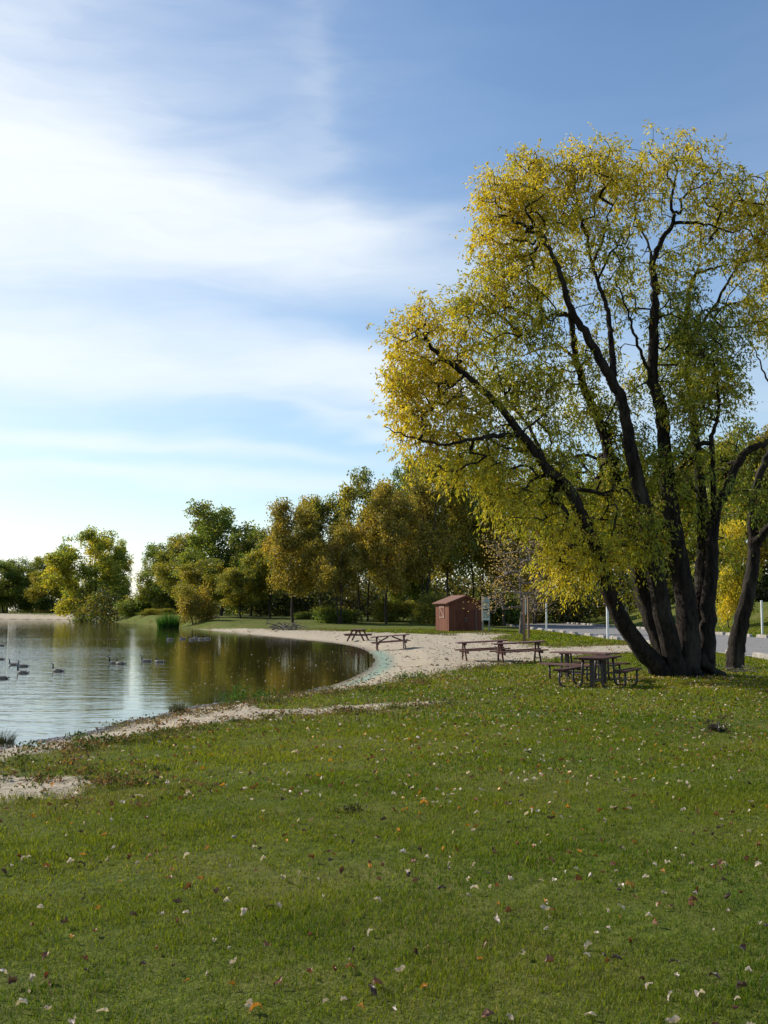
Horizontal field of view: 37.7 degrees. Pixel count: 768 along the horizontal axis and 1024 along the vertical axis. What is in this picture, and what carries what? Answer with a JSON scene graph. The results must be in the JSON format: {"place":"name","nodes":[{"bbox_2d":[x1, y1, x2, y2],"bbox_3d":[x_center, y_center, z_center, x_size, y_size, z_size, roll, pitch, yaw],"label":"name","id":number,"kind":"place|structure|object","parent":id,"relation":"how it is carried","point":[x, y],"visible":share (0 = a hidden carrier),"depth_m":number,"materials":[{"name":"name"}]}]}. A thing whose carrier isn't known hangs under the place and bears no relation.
{"place":"outdoors","nodes":[
{"label":"outdoors","id":0,"kind":"place"},
{"bbox_2d":[0,619,374,748],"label":"lake water","id":1,"kind":"structure","parent":0,"point":[87,687],"depth_m":41.04,"materials":[{"name":"grey liquid"}]},
{"bbox_2d":[16,664,28,673],"bbox_3d":[-12.383,5.392,38.532,0.604,0.363,0.190,-1,-5,13],"label":"goose","id":2,"kind":"object","parent":1,"relation":"on","point":[22,671],"visible":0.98,"depth_m":38.45},
{"bbox_2d":[51,663,63,671],"bbox_3d":[-11.507,5.501,39.697,0.605,0.350,0.196,-1,-5,14],"label":"goose","id":3,"kind":"object","parent":1,"relation":"on","point":[57,670],"visible":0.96,"depth_m":39.62},
{"bbox_2d":[155,611,181,627],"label":"reed clump","id":4,"kind":"object","parent":1,"relation":"on","point":[168,622],"visible":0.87,"depth_m":134.88,"materials":[{"name":"green plant"}]},
{"bbox_2d":[3,637,355,693],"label":"floating leaves","id":5,"kind":"object","parent":1,"relation":"on","point":[210,669],"visible":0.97,"depth_m":42.54,"materials":[{"name":"brown plant"}]},
{"bbox_2d":[0,613,631,802],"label":"sand beach","id":6,"kind":"structure","parent":0,"point":[422,653],"depth_m":47.39,"materials":[{"name":"beige sand"}]},
{"bbox_2d":[0,727,18,743],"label":"reed clump","id":7,"kind":"object","parent":6,"relation":"on","point":[3,740],"visible":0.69,"depth_m":18.37,"materials":[{"name":"green plant"}]},
{"bbox_2d":[65,730,108,744],"bbox_3d":[-4.431,3.393,16.745,0.679,0.311,0.624,-4,-6,37],"label":"weed plant","id":8,"kind":"object","parent":6,"relation":"on","point":[79,736],"visible":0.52,"depth_m":16.68,"materials":[{"name":"green plant"}]},
{"bbox_2d":[0,687,326,749],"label":"shore pebbles","id":9,"kind":"object","parent":6,"relation":"on","point":[62,737],"visible":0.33,"depth_m":20.02,"materials":[{"name":"stone"}]},
{"bbox_2d":[168,697,189,712],"bbox_3d":[-4.327,4.080,23.840,0.583,0.381,0.579,-2,-6,26],"label":"reed clump","id":10,"kind":"object","parent":6,"relation":"on","point":[179,707],"visible":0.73,"depth_m":23.75,"materials":[{"name":"green plant"}]},
{"bbox_2d":[213,684,263,704],"bbox_3d":[-3.162,4.020,24.555,1.142,0.546,1.013,2,-5,-18],"label":"weed plant","id":11,"kind":"object","parent":6,"relation":"on","point":[236,691],"visible":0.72,"depth_m":24.44,"materials":[{"name":"green plant"}]},
{"bbox_2d":[253,685,289,697],"bbox_3d":[-2.740,4.436,27.614,0.914,0.386,0.877,4,-6,-37],"label":"weed plant","id":12,"kind":"object","parent":6,"relation":"on","point":[262,692],"visible":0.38,"depth_m":27.55,"materials":[{"name":"green plant"}]},
{"bbox_2d":[266,619,309,629],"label":"brush pile","id":13,"kind":"object","parent":6,"relation":"on","point":[283,627],"visible":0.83,"depth_m":107.72,"materials":[{"name":"grey plant"}]},
{"bbox_2d":[0,631,629,800],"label":"beach litter","id":14,"kind":"object","parent":6,"relation":"on","point":[197,705],"visible":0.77,"depth_m":34.58,"materials":[{"name":"brown plant"}]},
{"bbox_2d":[343,629,372,640],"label":"picnic table","id":15,"kind":"object","parent":6,"relation":"on","point":[356,634],"visible":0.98,"depth_m":74.70,"materials":[{"name":"wood"}]},
{"bbox_2d":[371,634,410,650],"bbox_3d":[0.345,6.882,59.095,2.000,0.801,1.590,-4,-5,-4],"label":"picnic table","id":16,"kind":"object","parent":6,"relation":"on","point":[404,641],"visible":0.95,"depth_m":58.80,"materials":[{"name":"wood"}]},
{"bbox_2d":[394,670,428,678],"bbox_3d":[0.810,4.732,32.580,0.960,0.368,1.050,2,-5,-20],"label":"weed plant","id":17,"kind":"object","parent":6,"relation":"on","point":[418,675],"visible":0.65,"depth_m":32.57,"materials":[{"name":"green plant"}]},
{"bbox_2d":[426,628,446,634],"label":"weed plant","id":18,"kind":"object","parent":6,"relation":"on","point":[433,631],"visible":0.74,"depth_m":89.33,"materials":[{"name":"green plant"}]},
{"bbox_2d":[442,630,460,635],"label":"weed plant","id":19,"kind":"object","parent":6,"relation":"on","point":[448,634],"visible":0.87,"depth_m":86.91,"materials":[{"name":"green plant"}]},
{"bbox_2d":[454,639,510,660],"bbox_3d":[3.794,5.392,43.540,1.950,0.800,1.590,-3,-5,-4],"label":"picnic table","id":20,"kind":"object","parent":6,"relation":"on","point":[463,650],"visible":0.83,"depth_m":43.23,"materials":[{"name":"wood"}]},
{"bbox_2d":[476,628,500,634],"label":"weed plant","id":21,"kind":"object","parent":6,"relation":"on","point":[494,632],"visible":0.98,"depth_m":90.37,"materials":[{"name":"green plant"}]},
{"bbox_2d":[489,640,548,662],"bbox_3d":[5.060,5.288,42.268,1.950,0.801,1.590,-3,-5,-4],"label":"picnic table","id":22,"kind":"object","parent":6,"relation":"on","point":[504,652],"visible":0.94,"depth_m":41.97,"materials":[{"name":"wood"}]},
{"bbox_2d":[0,602,767,1023],"bbox_3d":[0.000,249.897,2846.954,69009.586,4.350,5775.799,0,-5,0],"label":"lawn","id":23,"kind":"structure","parent":0,"point":[238,622],"depth_m":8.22,"materials":[{"name":"green plant"}]},
{"bbox_2d":[0,568,9,596],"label":"broadleaf tree","id":24,"kind":"object","parent":23,"relation":"on","point":[4,593],"visible":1,"depth_m":302.81,"materials":[{"name":"green plant"}]},
{"bbox_2d":[8,974,16,983],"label":"fallen leaf","id":25,"kind":"object","parent":23,"relation":"on","point":[12,979],"visible":1,"depth_m":5.82,"materials":[{"name":"brown plant"}]},
{"bbox_2d":[0,556,38,612],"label":"broadleaf tree","id":26,"kind":"object","parent":23,"relation":"on","point":[17,575],"visible":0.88,"depth_m":311.98,"materials":[{"name":"green plant"}]},
{"bbox_2d":[16,998,27,1005],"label":"fallen leaf","id":27,"kind":"object","parent":23,"relation":"on","point":[20,1000],"visible":1,"depth_m":5.46,"materials":[{"name":"beige plant"}]},
{"bbox_2d":[0,556,56,612],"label":"broadleaf tree","id":28,"kind":"object","parent":23,"relation":"on","point":[39,564],"visible":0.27,"depth_m":320.14,"materials":[{"name":"green plant"}]},
{"bbox_2d":[41,951,48,959],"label":"fallen leaf","id":29,"kind":"object","parent":23,"relation":"on","point":[44,954],"visible":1,"depth_m":6.29,"materials":[{"name":"brown plant"}]},
{"bbox_2d":[23,569,80,612],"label":"broadleaf tree","id":30,"kind":"object","parent":23,"relation":"on","point":[36,593],"visible":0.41,"depth_m":297.08,"materials":[{"name":"green plant"}]},
{"bbox_2d":[68,1015,76,1023],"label":"fallen leaf","id":31,"kind":"object","parent":23,"relation":"on","point":[71,1021],"visible":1,"depth_m":5.25,"materials":[{"name":"beige plant"}]},
{"bbox_2d":[36,525,133,616],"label":"broadleaf tree","id":32,"kind":"object","parent":23,"relation":"on","point":[61,561],"visible":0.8,"depth_m":241.21,"materials":[{"name":"green plant"}]},
{"bbox_2d":[74,593,125,615],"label":"waterside bush","id":33,"kind":"object","parent":23,"relation":"on","point":[91,600],"visible":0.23,"depth_m":228.63,"materials":[{"name":"green plant"}]},
{"bbox_2d":[97,535,133,601],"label":"broadleaf tree","id":34,"kind":"object","parent":23,"relation":"on","point":[127,568],"visible":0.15,"depth_m":251.58,"materials":[{"name":"green plant"}]},
{"bbox_2d":[108,595,162,618],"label":"waterside bush","id":35,"kind":"object","parent":23,"relation":"on","point":[131,607],"visible":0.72,"depth_m":201.93,"materials":[{"name":"green plant"}]},
{"bbox_2d":[134,608,175,616],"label":"waterside bush","id":36,"kind":"object","parent":23,"relation":"on","point":[147,611],"visible":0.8,"depth_m":188.33,"materials":[{"name":"green plant"}]},
{"bbox_2d":[132,540,182,611],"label":"broadleaf tree","id":37,"kind":"object","parent":23,"relation":"on","point":[150,590],"visible":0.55,"depth_m":198.14,"materials":[{"name":"green plant"}]},
{"bbox_2d":[150,532,207,612],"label":"broadleaf tree","id":38,"kind":"object","parent":23,"relation":"on","point":[164,579],"visible":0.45,"depth_m":187.60,"materials":[{"name":"green plant"}]},
{"bbox_2d":[174,581,219,626],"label":"autumn bush","id":39,"kind":"object","parent":23,"relation":"on","point":[202,604],"visible":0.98,"depth_m":140.61,"materials":[{"name":"yellow plant"}]},
{"bbox_2d":[169,557,227,602],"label":"broadleaf tree","id":40,"kind":"object","parent":23,"relation":"on","point":[186,573],"visible":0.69,"depth_m":156.45,"materials":[{"name":"green plant"}]},
{"bbox_2d":[169,498,261,615],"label":"broadleaf tree","id":41,"kind":"object","parent":23,"relation":"on","point":[210,528],"visible":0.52,"depth_m":169.13,"materials":[{"name":"green plant"}]},
{"bbox_2d":[214,566,268,617],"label":"broadleaf tree","id":42,"kind":"object","parent":23,"relation":"on","point":[236,593],"visible":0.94,"depth_m":148.95,"materials":[{"name":"green plant"}]},
{"bbox_2d":[227,525,277,615],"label":"broadleaf tree","id":43,"kind":"object","parent":23,"relation":"on","point":[243,547],"visible":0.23,"depth_m":164.49,"materials":[{"name":"green plant"}]},
{"bbox_2d":[249,1002,262,1011],"bbox_3d":[-0.613,2.367,5.385,0.045,0.035,0.062,-3,-6,29],"label":"fallen leaf","id":44,"kind":"object","parent":23,"relation":"on","point":[254,1004],"visible":1,"depth_m":5.38,"materials":[{"name":"orange plant"}]},
{"bbox_2d":[239,526,291,617],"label":"broadleaf tree","id":45,"kind":"object","parent":23,"relation":"on","point":[260,574],"visible":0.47,"depth_m":148.50,"materials":[{"name":"green plant"}]},
{"bbox_2d":[273,976,281,985],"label":"fallen leaf","id":46,"kind":"object","parent":23,"relation":"on","point":[279,980],"visible":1,"depth_m":5.78,"materials":[{"name":"brown plant"}]},
{"bbox_2d":[259,496,324,622],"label":"broadleaf tree","id":47,"kind":"object","parent":23,"relation":"on","point":[292,543],"visible":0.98,"depth_m":130.78,"materials":[{"name":"green plant"}]},
{"bbox_2d":[289,611,317,618],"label":"undergrowth bush","id":48,"kind":"object","parent":23,"relation":"on","point":[306,615],"visible":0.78,"depth_m":148.09,"materials":[{"name":"green plant"}]},
{"bbox_2d":[0,612,630,809],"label":"bank weeds","id":49,"kind":"object","parent":23,"relation":"on","point":[115,739],"visible":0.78,"depth_m":17.82,"materials":[{"name":"green plant"}]},
{"bbox_2d":[290,491,352,608],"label":"broadleaf tree","id":50,"kind":"object","parent":23,"relation":"on","point":[325,509],"visible":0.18,"depth_m":139.30,"materials":[{"name":"green plant"}]},
{"bbox_2d":[306,512,364,623],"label":"broadleaf tree","id":51,"kind":"object","parent":23,"relation":"on","point":[342,562],"visible":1,"depth_m":127.38,"materials":[{"name":"green plant"}]},
{"bbox_2d":[310,604,366,622],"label":"undergrowth bush","id":52,"kind":"object","parent":23,"relation":"on","point":[328,614],"visible":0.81,"depth_m":130.18,"materials":[{"name":"green plant"}]},
{"bbox_2d":[333,802,363,814],"bbox_3d":[-0.349,2.918,10.997,0.314,0.140,0.293,-4,-6,36],"label":"dry weed","id":53,"kind":"object","parent":23,"relation":"on","point":[351,807],"visible":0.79,"depth_m":10.98,"materials":[{"name":"brown plant"}]},
{"bbox_2d":[326,466,399,620],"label":"broadleaf tree","id":54,"kind":"object","parent":23,"relation":"on","point":[349,494],"visible":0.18,"depth_m":137.23,"materials":[{"name":"green plant"}]},
{"bbox_2d":[368,983,376,995],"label":"fallen leaf","id":55,"kind":"object","parent":23,"relation":"on","point":[373,990],"visible":1,"depth_m":5.66,"materials":[{"name":"grey plant"}]},
{"bbox_2d":[372,976,382,984],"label":"fallen leaf","id":56,"kind":"object","parent":23,"relation":"on","point":[375,980],"visible":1,"depth_m":5.77,"materials":[{"name":"brown plant"}]},
{"bbox_2d":[0,521,767,622],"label":"distant wood","id":57,"kind":"object","parent":23,"relation":"on","point":[281,605],"visible":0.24,"depth_m":170.05,"materials":[{"name":"green plant"}]},
{"bbox_2d":[0,646,767,854],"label":"fallen leaves","id":58,"kind":"object","parent":23,"relation":"on","point":[187,791],"visible":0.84,"depth_m":17.29,"materials":[{"name":"beige plant"}]},
{"bbox_2d":[353,478,422,622],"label":"broadleaf tree","id":59,"kind":"object","parent":23,"relation":"on","point":[385,502],"visible":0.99,"depth_m":128.95,"materials":[{"name":"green plant"}]},
{"bbox_2d":[365,599,426,621],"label":"undergrowth bush","id":60,"kind":"object","parent":23,"relation":"on","point":[397,611],"visible":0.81,"depth_m":135.83,"materials":[{"name":"green plant"}]},
{"bbox_2d":[394,965,404,971],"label":"fallen leaf","id":61,"kind":"object","parent":23,"relation":"on","point":[400,968],"visible":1,"depth_m":5.96,"materials":[{"name":"beige plant"}]},
{"bbox_2d":[370,454,431,617],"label":"broadleaf tree","id":62,"kind":"object","parent":23,"relation":"on","point":[413,591],"visible":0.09,"depth_m":149.05,"materials":[{"name":"green plant"}]},
{"bbox_2d":[388,465,459,597],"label":"broadleaf tree","id":63,"kind":"object","parent":23,"relation":"on","point":[418,524],"visible":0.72,"depth_m":133.25,"materials":[{"name":"green plant"}]},
{"bbox_2d":[401,590,448,624],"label":"undergrowth bush","id":64,"kind":"object","parent":23,"relation":"on","point":[423,611],"visible":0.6,"depth_m":126.41,"materials":[{"name":"green plant"}]},
{"bbox_2d":[409,449,486,596],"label":"broadleaf tree","id":65,"kind":"object","parent":23,"relation":"on","point":[461,520],"visible":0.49,"depth_m":138.36,"materials":[{"name":"green plant"}]},
{"bbox_2d":[432,595,481,631],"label":"shed","id":66,"kind":"structure","parent":23,"relation":"on","point":[452,614],"depth_m":102.93,"materials":[{"name":"paint"}]},
{"bbox_2d":[457,610,465,630],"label":"door","id":67,"kind":"structure","parent":66,"relation":"in","point":[461,614],"depth_m":102.64,"materials":[{"name":"paint"}]},
{"bbox_2d":[466,610,474,630],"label":"door","id":68,"kind":"structure","parent":66,"relation":"in","point":[470,614],"depth_m":102.90,"materials":[{"name":"paint"}]},
{"bbox_2d":[442,447,508,600],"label":"broadleaf tree","id":69,"kind":"object","parent":23,"relation":"on","point":[478,558],"visible":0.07,"depth_m":145.37,"materials":[{"name":"green plant"}]},
{"bbox_2d":[482,596,489,630],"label":"signboard","id":70,"kind":"object","parent":23,"relation":"on","point":[485,601],"visible":0.69,"depth_m":100.93,"materials":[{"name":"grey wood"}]},
{"bbox_2d":[481,1008,493,1016],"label":"fallen leaf","id":71,"kind":"object","parent":23,"relation":"on","point":[487,1012],"visible":1,"depth_m":5.34,"materials":[{"name":"brown plant"}]},
{"bbox_2d":[470,582,530,624],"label":"undergrowth bush","id":72,"kind":"object","parent":23,"relation":"on","point":[512,615],"visible":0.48,"depth_m":146.99,"materials":[{"name":"green plant"}]},
{"bbox_2d":[467,475,539,625],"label":"broadleaf tree","id":73,"kind":"object","parent":23,"relation":"on","point":[495,575],"visible":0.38,"depth_m":138.30,"materials":[{"name":"brown plant"}]},
{"bbox_2d":[463,529,563,633],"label":"broadleaf tree","id":74,"kind":"object","parent":23,"relation":"on","point":[520,593],"visible":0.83,"depth_m":91.67,"materials":[{"name":"brown plant"}]},
{"bbox_2d":[523,598,525,640],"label":"sign post","id":75,"kind":"object","parent":23,"relation":"on","point":[524,614],"visible":0.88,"depth_m":68.71,"materials":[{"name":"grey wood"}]},
{"bbox_2d":[527,597,529,638],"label":"wooden post","id":76,"kind":"object","parent":23,"relation":"on","point":[528,621],"visible":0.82,"depth_m":75.85,"materials":[{"name":"brown wood"}]},
{"bbox_2d":[502,493,577,623],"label":"broadleaf tree","id":77,"kind":"object","parent":23,"relation":"on","point":[534,615],"visible":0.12,"depth_m":158.67,"materials":[{"name":"brown plant"}]},
{"bbox_2d":[518,602,566,622],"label":"undergrowth bush","id":78,"kind":"object","parent":23,"relation":"on","point":[539,617],"visible":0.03,"depth_m":170.50,"materials":[{"name":"green plant"}]},
{"bbox_2d":[540,904,550,909],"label":"fallen leaf","id":79,"kind":"object","parent":23,"relation":"on","point":[543,906],"visible":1,"depth_m":7.21,"materials":[{"name":"yellow plant"}]},
{"bbox_2d":[544,954,553,961],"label":"fallen leaf","id":80,"kind":"object","parent":23,"relation":"on","point":[549,958],"visible":1,"depth_m":6.16,"materials":[{"name":"brown plant"}]},
{"bbox_2d":[525,466,594,589],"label":"broadleaf tree","id":81,"kind":"object","parent":23,"relation":"on","point":[557,523],"visible":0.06,"depth_m":184.48,"materials":[{"name":"green plant"}]},
{"bbox_2d":[366,119,767,677],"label":"broadleaf tree","id":82,"kind":"object","parent":23,"relation":"on","point":[685,644],"visible":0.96,"depth_m":33.59,"materials":[{"name":"yellow plant"}]},
{"bbox_2d":[539,651,629,680],"bbox_3d":[5.680,4.357,31.841,1.850,0.784,1.840,-5,-7,43],"label":"picnic table","id":83,"kind":"object","parent":23,"relation":"on","point":[576,663],"visible":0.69,"depth_m":31.69,"materials":[{"name":"wood"}]},
{"bbox_2d":[556,471,621,614],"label":"broadleaf tree","id":84,"kind":"object","parent":23,"relation":"on","point":[597,516],"visible":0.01,"depth_m":189.44,"materials":[{"name":"green plant"}]},
{"bbox_2d":[553,655,641,688],"bbox_3d":[5.522,4.121,28.996,1.840,0.784,1.850,-2,-6,26],"label":"picnic table","id":85,"kind":"object","parent":23,"relation":"on","point":[602,659],"visible":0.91,"depth_m":28.64,"materials":[{"name":"wood"}]},
{"bbox_2d":[606,607,608,638],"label":"bollard post","id":86,"kind":"object","parent":23,"relation":"on","point":[607,623],"visible":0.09,"depth_m":75.84,"materials":[{"name":"white metal"}]},
{"bbox_2d":[583,454,655,589],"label":"broadleaf tree","id":87,"kind":"object","parent":23,"relation":"on","point":[601,487],"visible":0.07,"depth_m":177.71,"materials":[{"name":"green plant"}]},
{"bbox_2d":[620,439,676,581],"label":"broadleaf tree","id":88,"kind":"object","parent":23,"relation":"on","point":[665,566],"visible":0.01,"depth_m":182.47,"materials":[{"name":"green plant"}]},
{"bbox_2d":[665,1015,680,1023],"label":"fallen leaf","id":89,"kind":"object","parent":23,"relation":"on","point":[674,1019],"visible":1,"depth_m":5.20,"materials":[{"name":"beige plant"}]},
{"bbox_2d":[649,450,706,563],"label":"broadleaf tree","id":90,"kind":"object","parent":23,"relation":"on","point":[656,511],"visible":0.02,"depth_m":174.53,"materials":[{"name":"green plant"}]},
{"bbox_2d":[694,989,704,996],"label":"fallen leaf","id":91,"kind":"object","parent":23,"relation":"on","point":[697,992],"visible":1,"depth_m":5.56,"materials":[{"name":"beige plant"}]},
{"bbox_2d":[674,434,741,567],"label":"broadleaf tree","id":92,"kind":"object","parent":23,"relation":"on","point":[694,554],"visible":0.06,"depth_m":164.95,"materials":[{"name":"green plant"}]},
{"bbox_2d":[696,719,731,732],"bbox_3d":[5.361,3.492,18.322,0.580,0.277,0.543,0,-5,0],"label":"twig heap","id":93,"kind":"object","parent":23,"relation":"on","point":[715,727],"visible":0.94,"depth_m":18.25,"materials":[{"name":"brown plant"}]},
{"bbox_2d":[706,416,767,570],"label":"broadleaf tree","id":94,"kind":"object","parent":23,"relation":"on","point":[741,431],"visible":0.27,"depth_m":148.89,"materials":[{"name":"green plant"}]},
{"bbox_2d":[715,518,763,628],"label":"broadleaf tree","id":95,"kind":"object","parent":23,"relation":"on","point":[731,595],"visible":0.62,"depth_m":103.97,"materials":[{"name":"yellow plant"}]},
{"bbox_2d":[717,662,762,672],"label":"tree litter","id":96,"kind":"object","parent":23,"relation":"on","point":[739,670],"visible":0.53,"depth_m":35.24,"materials":[{"name":"brown plant"}]},
{"bbox_2d":[736,980,747,990],"bbox_3d":[1.799,2.385,5.686,0.074,0.049,0.027,-42,-33,26],"label":"fallen leaf","id":97,"kind":"object","parent":23,"relation":"on","point":[740,984],"visible":0.98,"depth_m":5.68,"materials":[{"name":"brown plant"}]},
{"bbox_2d":[725,192,767,668],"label":"broadleaf tree","id":98,"kind":"object","parent":23,"relation":"on","point":[735,652],"visible":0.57,"depth_m":38.26,"materials":[{"name":"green plant"}]},
{"bbox_2d":[726,423,767,565],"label":"broadleaf tree","id":99,"kind":"object","parent":23,"relation":"on","point":[763,554],"visible":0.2,"depth_m":149.72,"materials":[{"name":"green plant"}]},
{"bbox_2d":[752,652,767,659],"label":"kerb stone","id":100,"kind":"object","parent":23,"relation":"on","point":[760,655],"visible":0.75,"depth_m":45.56,"materials":[{"name":"concrete"}]},
{"bbox_2d":[760,600,763,633],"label":"bollard post","id":101,"kind":"object","parent":23,"relation":"on","point":[761,605],"visible":0.85,"depth_m":89.66,"materials":[{"name":"white metal"}]},
{"bbox_2d":[756,634,767,637],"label":"kerb stone","id":102,"kind":"object","parent":23,"relation":"on","point":[761,636],"visible":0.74,"depth_m":78.96,"materials":[{"name":"concrete"}]},
{"bbox_2d":[0,0,767,609],"label":"sky","id":103,"kind":"structure","parent":0,"point":[208,208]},
{"bbox_2d":[511,621,767,655],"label":"road","id":104,"kind":"structure","parent":0,"point":[753,644],"depth_m":89.47,"materials":[{"name":"grey asphalt"}]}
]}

